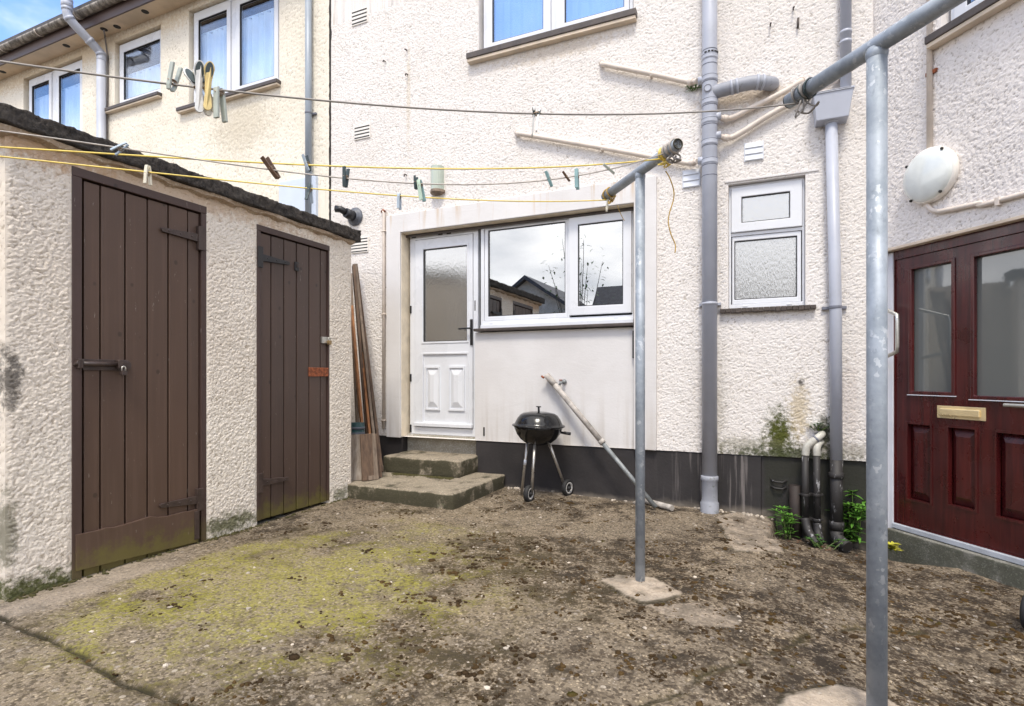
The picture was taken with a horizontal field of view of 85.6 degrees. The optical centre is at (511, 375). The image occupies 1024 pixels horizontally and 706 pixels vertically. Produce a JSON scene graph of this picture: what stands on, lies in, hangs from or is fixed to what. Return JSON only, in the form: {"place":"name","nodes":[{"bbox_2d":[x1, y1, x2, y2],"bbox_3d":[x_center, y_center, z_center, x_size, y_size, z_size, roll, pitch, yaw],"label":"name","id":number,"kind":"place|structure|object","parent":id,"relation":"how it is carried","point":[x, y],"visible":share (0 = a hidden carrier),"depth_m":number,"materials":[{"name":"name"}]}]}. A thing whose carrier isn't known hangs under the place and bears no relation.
{"place":"outdoors","nodes":[
{"label":"outdoors","id":0,"kind":"place"},
{"bbox_2d":[0,0,89,41],"label":"sky","id":1,"kind":"structure","parent":0,"point":[16,16],"materials":[{"name":"blue"}]},
{"bbox_2d":[0,487,1023,705],"bbox_3d":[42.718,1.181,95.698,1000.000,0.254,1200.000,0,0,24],"label":"ground","id":2,"kind":"structure","parent":0,"point":[32,673],"depth_m":2.50,"materials":[{"name":"brown soil"}]},
{"bbox_2d":[0,0,328,219],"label":"terraced house","id":3,"kind":"structure","parent":2,"relation":"on","point":[255,46],"depth_m":7.12,"materials":[{"name":"beige paint"}]},
{"bbox_2d":[29,60,81,130],"bbox_3d":[-6.770,-4.050,8.790,1.870,1.600,0.866,0,0,24],"label":"window","id":4,"kind":"structure","parent":3,"relation":"in","point":[55,95],"depth_m":8.44,"materials":[{"name":"white plastic"}]},
{"bbox_2d":[60,0,106,138],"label":"drainpipe","id":5,"kind":"object","parent":3,"relation":"attached to","point":[82,32],"visible":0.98,"depth_m":7.67,"materials":[{"name":"grey plastic"}]},
{"bbox_2d":[103,30,108,138],"bbox_3d":[-5.633,-3.957,7.647,0.049,1.562,0.316,0,0,-27],"label":"cable","id":6,"kind":"object","parent":3,"relation":"attached to","point":[107,83],"visible":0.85,"depth_m":7.77,"materials":[{"name":"plastic"}]},
{"bbox_2d":[105,30,161,114],"bbox_3d":[-4.957,-4.200,7.921,1.310,1.200,0.975,0,0,24],"label":"window","id":7,"kind":"structure","parent":3,"relation":"in","point":[140,58],"depth_m":7.71,"materials":[{"name":"white plastic"}]},
{"bbox_2d":[176,0,280,114],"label":"window","id":8,"kind":"structure","parent":3,"relation":"in","point":[240,38],"depth_m":6.86,"materials":[{"name":"white plastic"}]},
{"bbox_2d":[279,176,317,215],"bbox_3d":[-2.442,-1.850,6.330,0.556,0.800,0.070,0,0,24],"label":"meter box","id":9,"kind":"object","parent":3,"relation":"attached to","point":[292,196],"visible":0.41,"depth_m":6.29,"materials":[{"name":"white plastic"}]},
{"bbox_2d":[305,0,316,213],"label":"rainwater pipe","id":10,"kind":"object","parent":3,"relation":"attached to","point":[309,114],"visible":0.98,"depth_m":6.18,"materials":[{"name":"grey plastic"}]},
{"bbox_2d":[0,103,360,600],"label":"brick shed","id":11,"kind":"structure","parent":2,"relation":"on","point":[211,315],"depth_m":3.25,"materials":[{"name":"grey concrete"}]},
{"bbox_2d":[120,366,126,374],"bbox_3d":[-2.167,-0.030,3.082,0.020,0.053,0.030,0,0,24],"label":"padlock","id":12,"kind":"object","parent":11,"relation":"hanging from","point":[122,372],"visible":1,"depth_m":3.07,"materials":[{"name":"silver metal"}]},
{"bbox_2d":[71,166,206,579],"bbox_3d":[-2.153,0.003,3.233,0.102,2.195,0.768,0,0,24],"label":"shed door","id":13,"kind":"structure","parent":11,"relation":"in","point":[138,459],"depth_m":3.17,"materials":[{"name":"brown paint"}]},
{"bbox_2d":[256,224,329,520],"bbox_3d":[-1.695,-0.021,4.281,0.084,2.122,0.734,0,0,24],"label":"shed door","id":14,"kind":"structure","parent":11,"relation":"in","point":[292,365],"depth_m":4.24,"materials":[{"name":"brown wood"}]},
{"bbox_2d":[327,337,331,344],"bbox_3d":[-1.512,-0.290,4.574,0.020,0.063,0.034,0,0,24],"label":"padlock","id":15,"kind":"object","parent":11,"relation":"hanging from","point":[329,342],"visible":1,"depth_m":4.56,"materials":[{"name":"gold metal"}]},
{"bbox_2d":[5,473,453,601],"bbox_3d":[-1.466,1.004,3.856,0.743,0.150,3.029,0,0,24],"label":"moss fringe","id":16,"kind":"object","parent":2,"relation":"on","point":[32,594],"visible":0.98,"depth_m":3.34,"materials":[{"name":"green plant"}]},
{"bbox_2d":[348,450,504,509],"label":"concrete steps","id":17,"kind":"structure","parent":2,"relation":"on","point":[468,483],"depth_m":4.91,"materials":[{"name":"grey concrete"}]},
{"bbox_2d":[351,273,358,421],"bbox_3d":[-1.567,-0.057,5.510,0.027,2.001,0.543,0,0,-27],"label":"plank","id":18,"kind":"object","parent":17,"relation":"on","point":[356,398],"visible":0.26,"depth_m":5.47,"materials":[{"name":"brown wood"}]},
{"bbox_2d":[351,434,361,479],"bbox_3d":[-1.385,0.734,4.991,0.178,0.412,0.094,0,0,2],"label":"short board","id":19,"kind":"object","parent":17,"relation":"on","point":[356,473],"visible":0.56,"depth_m":4.98,"materials":[{"name":"brown wood"}]},
{"bbox_2d":[351,305,362,421],"bbox_3d":[-1.497,0.119,5.388,0.032,1.659,0.608,0,0,-31],"label":"plank","id":20,"kind":"object","parent":17,"relation":"on","point":[356,368],"visible":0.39,"depth_m":5.42,"materials":[{"name":"brown wood"}]},
{"bbox_2d":[351,422,364,434],"bbox_3d":[-1.466,0.688,5.213,0.151,0.501,0.160,0,0,24],"label":"teal tube","id":21,"kind":"object","parent":17,"relation":"on","point":[357,427],"visible":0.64,"depth_m":5.16,"materials":[{"name":"plastic"}]},
{"bbox_2d":[352,264,367,433],"bbox_3d":[-1.516,-0.108,5.564,0.038,2.100,0.535,0,0,-36],"label":"plank","id":22,"kind":"object","parent":17,"relation":"on","point":[358,326],"visible":0.56,"depth_m":5.59,"materials":[{"name":"brown wood"}]},
{"bbox_2d":[355,264,374,433],"bbox_3d":[-1.468,-0.114,5.543,0.036,2.122,0.741,0,0,-34],"label":"plank","id":23,"kind":"object","parent":17,"relation":"on","point":[366,369],"visible":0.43,"depth_m":5.53,"materials":[{"name":"brown wood"}]},
{"bbox_2d":[362,352,370,433],"bbox_3d":[-1.420,0.351,5.421,0.027,1.188,0.490,0,0,-30],"label":"plank","id":24,"kind":"object","parent":17,"relation":"on","point":[367,408],"visible":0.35,"depth_m":5.43,"materials":[{"name":"brown wood"}]},
{"bbox_2d":[360,434,373,480],"bbox_3d":[-1.305,0.731,4.973,0.123,0.414,0.098,0,0,-39],"label":"short board","id":25,"kind":"object","parent":17,"relation":"on","point":[367,464],"visible":1,"depth_m":4.96,"materials":[{"name":"brown wood"}]},
{"bbox_2d":[357,264,383,471],"bbox_3d":[-1.464,-0.125,5.632,0.036,2.134,0.700,0,0,-38],"label":"plank","id":26,"kind":"object","parent":17,"relation":"on","point":[372,398],"visible":0.53,"depth_m":5.56,"materials":[{"name":"brown wood"}]},
{"bbox_2d":[369,433,378,479],"bbox_3d":[-1.272,0.731,5.003,0.104,0.412,0.103,0,0,-39],"label":"short board","id":27,"kind":"object","parent":17,"relation":"on","point":[375,476],"visible":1,"depth_m":5.01,"materials":[{"name":"brown wood"}]},
{"bbox_2d":[375,434,381,477],"bbox_3d":[-1.265,0.738,5.097,0.091,0.400,0.114,0,0,-43],"label":"short board","id":28,"kind":"object","parent":17,"relation":"on","point":[379,462],"visible":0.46,"depth_m":5.11,"materials":[{"name":"brown wood"}]},
{"bbox_2d":[3,486,1019,704],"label":"stone chips","id":29,"kind":"object","parent":2,"relation":"on","point":[508,646],"visible":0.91,"depth_m":2.81,"materials":[{"name":"grey stone"}]},
{"bbox_2d":[19,495,1023,705],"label":"moss clumps","id":30,"kind":"object","parent":2,"relation":"on","point":[466,673],"visible":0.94,"depth_m":2.51,"materials":[{"name":"plant"}]},
{"bbox_2d":[512,406,573,501],"bbox_3d":[0.259,0.674,4.880,0.499,0.817,0.527,0,0,24],"label":"kettle barbecue","id":31,"kind":"object","parent":2,"relation":"on","point":[537,428],"visible":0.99,"depth_m":4.73,"materials":[{"name":"black metal"}]},
{"bbox_2d":[541,373,656,508],"bbox_3d":[0.733,0.528,4.794,1.086,1.110,0.068,0,0,33],"label":"leaning pole","id":32,"kind":"object","parent":2,"relation":"on","point":[548,377],"visible":1,"depth_m":4.80,"materials":[{"name":"metal"}]},
{"bbox_2d":[601,138,682,581],"bbox_3d":[0.677,0.061,2.994,0.057,2.368,0.800,0,0,-15],"label":"clothes pole","id":33,"kind":"object","parent":2,"relation":"on","point":[637,175],"visible":0.8,"depth_m":2.94,"materials":[{"name":"metal"}]},
{"bbox_2d":[0,156,624,220],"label":"washing line","id":34,"kind":"object","parent":33,"relation":"attached to","point":[612,198],"visible":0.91,"depth_m":2.72,"materials":[{"name":"yellow plastic"}]},
{"bbox_2d":[143,165,151,185],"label":"clothes peg","id":35,"kind":"object","parent":34,"relation":"attached to","point":[147,168],"visible":1,"depth_m":2.48,"materials":[{"name":"beige plastic"}]},
{"bbox_2d":[305,183,312,202],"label":"clothes peg","id":36,"kind":"object","parent":34,"relation":"attached to","point":[309,192],"visible":1,"depth_m":2.73,"materials":[{"name":"plastic"}]},
{"bbox_2d":[397,193,401,209],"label":"clothes peg","id":37,"kind":"object","parent":34,"relation":"attached to","point":[399,203],"visible":1,"depth_m":2.88,"materials":[{"name":"grey plastic"}]},
{"bbox_2d":[0,146,675,252],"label":"washing line","id":38,"kind":"object","parent":33,"relation":"attached to","point":[663,159],"visible":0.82,"depth_m":2.48,"materials":[{"name":"yellow plastic"}]},
{"bbox_2d":[301,154,311,171],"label":"clothes peg","id":39,"kind":"object","parent":38,"relation":"attached to","point":[306,161],"visible":1,"depth_m":2.41,"materials":[{"name":"grey plastic"}]},
{"bbox_2d":[0,130,681,184],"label":"washing line","id":40,"kind":"object","parent":33,"relation":"attached to","point":[673,153],"visible":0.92,"depth_m":2.38,"materials":[{"name":"yellow plastic"}]},
{"bbox_2d":[110,142,128,155],"bbox_3d":[-1.521,-0.882,2.144,0.063,0.054,0.031,0,0,-22],"label":"clothes peg","id":41,"kind":"object","parent":40,"relation":"attached to","point":[126,144],"visible":1,"depth_m":2.14,"materials":[{"name":"grey plastic"}]},
{"bbox_2d":[260,156,280,178],"bbox_3d":[-0.992,-0.856,2.272,0.078,0.096,0.041,0,0,-20],"label":"clothes peg","id":42,"kind":"object","parent":40,"relation":"attached to","point":[268,163],"visible":1,"depth_m":2.26,"materials":[{"name":"brown wood"}]},
{"bbox_2d":[342,166,349,187],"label":"clothes peg","id":43,"kind":"object","parent":40,"relation":"attached to","point":[345,176],"visible":1,"depth_m":2.33,"materials":[{"name":"plastic"}]},
{"bbox_2d":[413,175,417,189],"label":"clothes peg","id":44,"kind":"object","parent":40,"relation":"attached to","point":[415,182],"visible":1,"depth_m":2.40,"materials":[{"name":"plastic"}]},
{"bbox_2d":[417,179,425,201],"bbox_3d":[-0.397,-0.810,2.414,0.028,0.094,0.043,0,0,18],"label":"clothes peg","id":45,"kind":"object","parent":40,"relation":"hanging from","point":[421,194],"visible":1,"depth_m":2.40,"materials":[{"name":"green plastic"}]},
{"bbox_2d":[544,170,552,186],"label":"clothes peg","id":46,"kind":"object","parent":40,"relation":"attached to","point":[548,178],"visible":1,"depth_m":2.54,"materials":[{"name":"teal plastic"}]},
{"bbox_2d":[562,171,569,181],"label":"clothes peg","id":47,"kind":"object","parent":40,"relation":"attached to","point":[565,175],"visible":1,"depth_m":2.56,"materials":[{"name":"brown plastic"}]},
{"bbox_2d":[574,168,579,189],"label":"clothes peg","id":48,"kind":"object","parent":40,"relation":"hanging from","point":[576,172],"visible":1,"depth_m":2.57,"materials":[{"name":"teal plastic"}]},
{"bbox_2d":[603,163,614,174],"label":"clothes peg","id":49,"kind":"object","parent":40,"relation":"attached to","point":[608,168],"visible":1,"depth_m":2.61,"materials":[{"name":"grey plastic"}]},
{"bbox_2d":[645,498,673,510],"bbox_3d":[1.208,1.064,4.590,0.048,0.048,0.323,0,0,-31],"label":"pipe offcut","id":50,"kind":"object","parent":2,"relation":"on","point":[670,507],"visible":0.64,"depth_m":4.51,"materials":[{"name":"plastic"}]},
{"bbox_2d":[329,0,1023,590],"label":"terraced house","id":51,"kind":"structure","parent":2,"relation":"on","point":[495,310],"depth_m":4.62,"materials":[{"name":"white paint"}]},
{"bbox_2d":[381,209,385,427],"bbox_3d":[-1.358,-0.607,5.845,0.082,2.319,0.046,0,0,24],"label":"conduit","id":52,"kind":"object","parent":51,"relation":"attached to","point":[383,314],"visible":1,"depth_m":5.83,"materials":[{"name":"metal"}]},
{"bbox_2d":[430,164,444,195],"bbox_3d":[-0.759,-1.966,5.545,0.158,0.286,0.113,0,0,24],"label":"wall lamp","id":53,"kind":"object","parent":51,"relation":"attached to","point":[437,176],"visible":0.94,"depth_m":5.51,"materials":[{"name":"white plastic"}]},
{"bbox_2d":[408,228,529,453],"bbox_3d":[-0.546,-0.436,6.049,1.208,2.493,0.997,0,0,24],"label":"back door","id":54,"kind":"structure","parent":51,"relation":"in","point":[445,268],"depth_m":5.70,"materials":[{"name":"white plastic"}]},
{"bbox_2d":[466,0,636,64],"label":"window","id":55,"kind":"structure","parent":51,"relation":"in","point":[511,27],"depth_m":5.21,"materials":[{"name":"white plastic"}]},
{"bbox_2d":[473,210,633,331],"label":"window","id":56,"kind":"structure","parent":51,"relation":"in","point":[582,268],"depth_m":6.14,"materials":[{"name":"white plastic"}]},
{"bbox_2d":[558,379,566,384],"bbox_3d":[0.454,0.059,5.023,0.074,0.059,0.069,0,0,24],"label":"wall tap","id":57,"kind":"object","parent":51,"relation":"attached to","point":[563,381],"depth_m":5.01,"materials":[{"name":"metal"}]},
{"bbox_2d":[698,0,779,513],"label":"soil pipe","id":58,"kind":"object","parent":51,"relation":"attached to","point":[713,91],"visible":1,"depth_m":4.40,"materials":[{"name":"grey plastic"}]},
{"bbox_2d":[515,130,697,166],"bbox_3d":[0.768,-2.029,4.868,1.674,0.621,0.106,0,0,26],"label":"waste pipe","id":59,"kind":"object","parent":58,"relation":"attached to","point":[690,163],"visible":0.94,"depth_m":4.86,"materials":[{"name":"beige plastic"}]},
{"bbox_2d":[599,60,697,85],"bbox_3d":[1.143,-2.594,4.703,0.858,0.430,0.106,0,0,28],"label":"waste pipe","id":60,"kind":"object","parent":58,"relation":"attached to","point":[651,74],"visible":1,"depth_m":4.67,"materials":[{"name":"beige plastic"}]},
{"bbox_2d":[685,84,700,90],"bbox_3d":[1.509,-2.386,4.560,0.146,0.068,0.153,0,0,-24],"label":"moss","id":61,"kind":"object","parent":58,"relation":"attached to","point":[690,88],"visible":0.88,"depth_m":4.56,"materials":[{"name":"green plant"}]},
{"bbox_2d":[720,77,804,122],"bbox_3d":[1.959,-2.173,4.329,0.626,0.282,0.106,0,0,17],"label":"waste pipe","id":62,"kind":"object","parent":58,"relation":"attached to","point":[762,102],"visible":0.88,"depth_m":4.31,"materials":[{"name":"beige plastic"}]},
{"bbox_2d":[720,79,839,141],"bbox_3d":[2.067,-2.074,4.281,0.861,0.397,0.105,0,0,19],"label":"waste pipe","id":63,"kind":"object","parent":58,"relation":"attached to","point":[749,127],"visible":0.66,"depth_m":4.34,"materials":[{"name":"beige plastic"}]},
{"bbox_2d":[720,169,818,313],"bbox_3d":[2.029,-1.041,4.379,0.704,1.074,0.158,0,0,24],"label":"window","id":64,"kind":"structure","parent":51,"relation":"in","point":[767,219],"depth_m":4.40,"materials":[{"name":"white plastic"}]},
{"bbox_2d":[770,479,800,539],"bbox_3d":[2.125,1.065,4.295,0.218,0.509,0.079,0,0,39],"label":"iron stub pipe","id":65,"kind":"object","parent":51,"relation":"attached to","point":[794,499],"visible":0.82,"depth_m":4.22,"materials":[{"name":"grey metal"}]},
{"bbox_2d":[811,0,854,552],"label":"rainwater pipe","id":66,"kind":"object","parent":51,"relation":"attached to","point":[831,110],"visible":0.98,"depth_m":4.08,"materials":[{"name":"grey plastic"}]},
{"bbox_2d":[888,309,898,357],"bbox_3d":[2.625,-0.314,3.883,0.062,0.499,0.333,0,0,16],"label":"grab rail","id":67,"kind":"object","parent":51,"relation":"attached to","point":[896,315],"visible":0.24,"depth_m":3.73,"materials":[{"name":"metal"}]},
{"bbox_2d":[903,146,959,203],"bbox_3d":[2.714,-1.313,3.614,0.101,0.356,0.356,0,0,-14],"label":"bulkhead lamp","id":68,"kind":"object","parent":51,"relation":"attached to","point":[931,174],"visible":1,"depth_m":3.56,"materials":[{"name":"white plastic"}]},
{"bbox_2d":[925,0,937,148],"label":"conduit","id":69,"kind":"object","parent":51,"relation":"attached to","point":[930,71],"visible":0.89,"depth_m":3.62,"materials":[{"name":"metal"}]},
{"bbox_2d":[888,220,1023,565],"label":"front door","id":70,"kind":"structure","parent":51,"relation":"in","point":[956,376],"depth_m":3.52,"materials":[{"name":"brown wood"}]},
{"bbox_2d":[924,0,1018,49],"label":"window","id":71,"kind":"structure","parent":51,"relation":"in","point":[970,13],"depth_m":3.40,"materials":[{"name":"white plastic"}]},
{"bbox_2d":[925,191,1023,213],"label":"conduit","id":72,"kind":"object","parent":51,"relation":"attached to","point":[997,201],"visible":0.84,"depth_m":3.32,"materials":[{"name":"beige plastic"}]},
{"bbox_2d":[766,505,799,539],"bbox_3d":[2.075,1.111,4.208,0.212,0.240,0.257,0,0,1],"label":"weed","id":73,"kind":"object","parent":2,"relation":"on","point":[786,520],"visible":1,"depth_m":4.17,"materials":[{"name":"green plant"}]},
{"bbox_2d":[798,431,825,546],"bbox_3d":[2.259,0.836,4.142,0.194,0.845,0.250,0,0,24],"label":"gully waste pipe","id":74,"kind":"object","parent":2,"relation":"on","point":[805,519],"visible":1,"depth_m":4.16,"materials":[{"name":"white plastic"}]},
{"bbox_2d":[808,423,829,430],"bbox_3d":[2.328,0.386,4.191,0.130,0.065,0.144,0,0,-28],"label":"fern","id":75,"kind":"object","parent":74,"relation":"on","point":[818,429],"visible":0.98,"depth_m":4.19,"materials":[{"name":"green plant"}]},
{"bbox_2d":[809,440,824,544],"bbox_3d":[2.298,0.865,4.148,0.109,0.772,0.209,0,0,24],"label":"gully waste pipe","id":76,"kind":"object","parent":2,"relation":"on","point":[816,494],"visible":0.88,"depth_m":4.13,"materials":[{"name":"white plastic"}]},
{"bbox_2d":[804,534,847,549],"bbox_3d":[2.273,1.206,3.997,0.281,0.074,0.172,0,0,24],"label":"weed","id":77,"kind":"object","parent":2,"relation":"on","point":[820,538],"visible":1,"depth_m":3.98,"materials":[{"name":"green plant"}]},
{"bbox_2d":[829,490,865,545],"bbox_3d":[2.558,1.045,4.098,0.295,0.392,0.386,0,0,-17],"label":"weed","id":78,"kind":"object","parent":2,"relation":"on","point":[858,515],"visible":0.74,"depth_m":4.09,"materials":[{"name":"green plant"}]},
{"bbox_2d":[783,0,966,705],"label":"clothes pole","id":79,"kind":"object","parent":2,"relation":"on","point":[872,53],"visible":0.88,"depth_m":1.81,"materials":[{"name":"metal"}]},
{"bbox_2d":[0,60,819,118],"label":"washing line","id":80,"kind":"object","parent":79,"relation":"attached to","point":[804,96],"visible":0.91,"depth_m":1.82,"materials":[{"name":"grey fabric"}]},
{"bbox_2d":[166,61,182,91],"bbox_3d":[-0.983,-0.867,1.607,0.026,0.081,0.039,0,0,17],"label":"clothes peg","id":81,"kind":"object","parent":80,"relation":"attached to","point":[170,80],"visible":1,"depth_m":1.60,"materials":[{"name":"grey plastic"}]},
{"bbox_2d":[183,60,211,115],"bbox_3d":[-0.928,-0.843,1.632,0.066,0.150,0.055,0,0,24],"label":"clothes peg","id":82,"kind":"object","parent":80,"relation":"attached to","point":[195,79],"visible":0.99,"depth_m":1.61,"materials":[{"name":"white plastic"}]},
{"bbox_2d":[192,61,214,111],"bbox_3d":[-0.906,-0.848,1.626,0.070,0.143,0.044,0,0,-9],"label":"clothes peg","id":83,"kind":"object","parent":80,"relation":"attached to","point":[209,68],"visible":0.75,"depth_m":1.62,"materials":[{"name":"beige plastic"}]},
{"bbox_2d":[213,86,227,122],"bbox_3d":[-0.865,-0.805,1.638,0.020,0.096,0.040,0,0,17],"label":"clothes peg","id":84,"kind":"object","parent":80,"relation":"hanging from","point":[219,100],"visible":1,"depth_m":1.63,"materials":[{"name":"grey plastic"}]},
{"bbox_2d":[531,106,541,137],"bbox_3d":[0.077,-0.869,1.883,0.041,0.095,0.044,0,0,24],"label":"clothes peg","id":85,"kind":"object","parent":80,"relation":"hanging from","point":[535,112],"visible":1,"depth_m":1.88,"materials":[{"name":"white plastic"}]},
{"bbox_2d":[888,541,903,552],"bbox_3d":[2.607,1.173,3.785,0.136,0.067,0.103,0,0,-23],"label":"weed","id":86,"kind":"object","parent":2,"relation":"on","point":[892,545],"visible":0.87,"depth_m":3.78,"materials":[{"name":"yellow plant"}]},
{"bbox_2d":[1019,595,1023,627],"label":"rubber wheel","id":87,"kind":"object","parent":2,"relation":"on","point":[1021,613],"visible":1,"depth_m":2.58,"materials":[{"name":"black rubber"}]}
]}

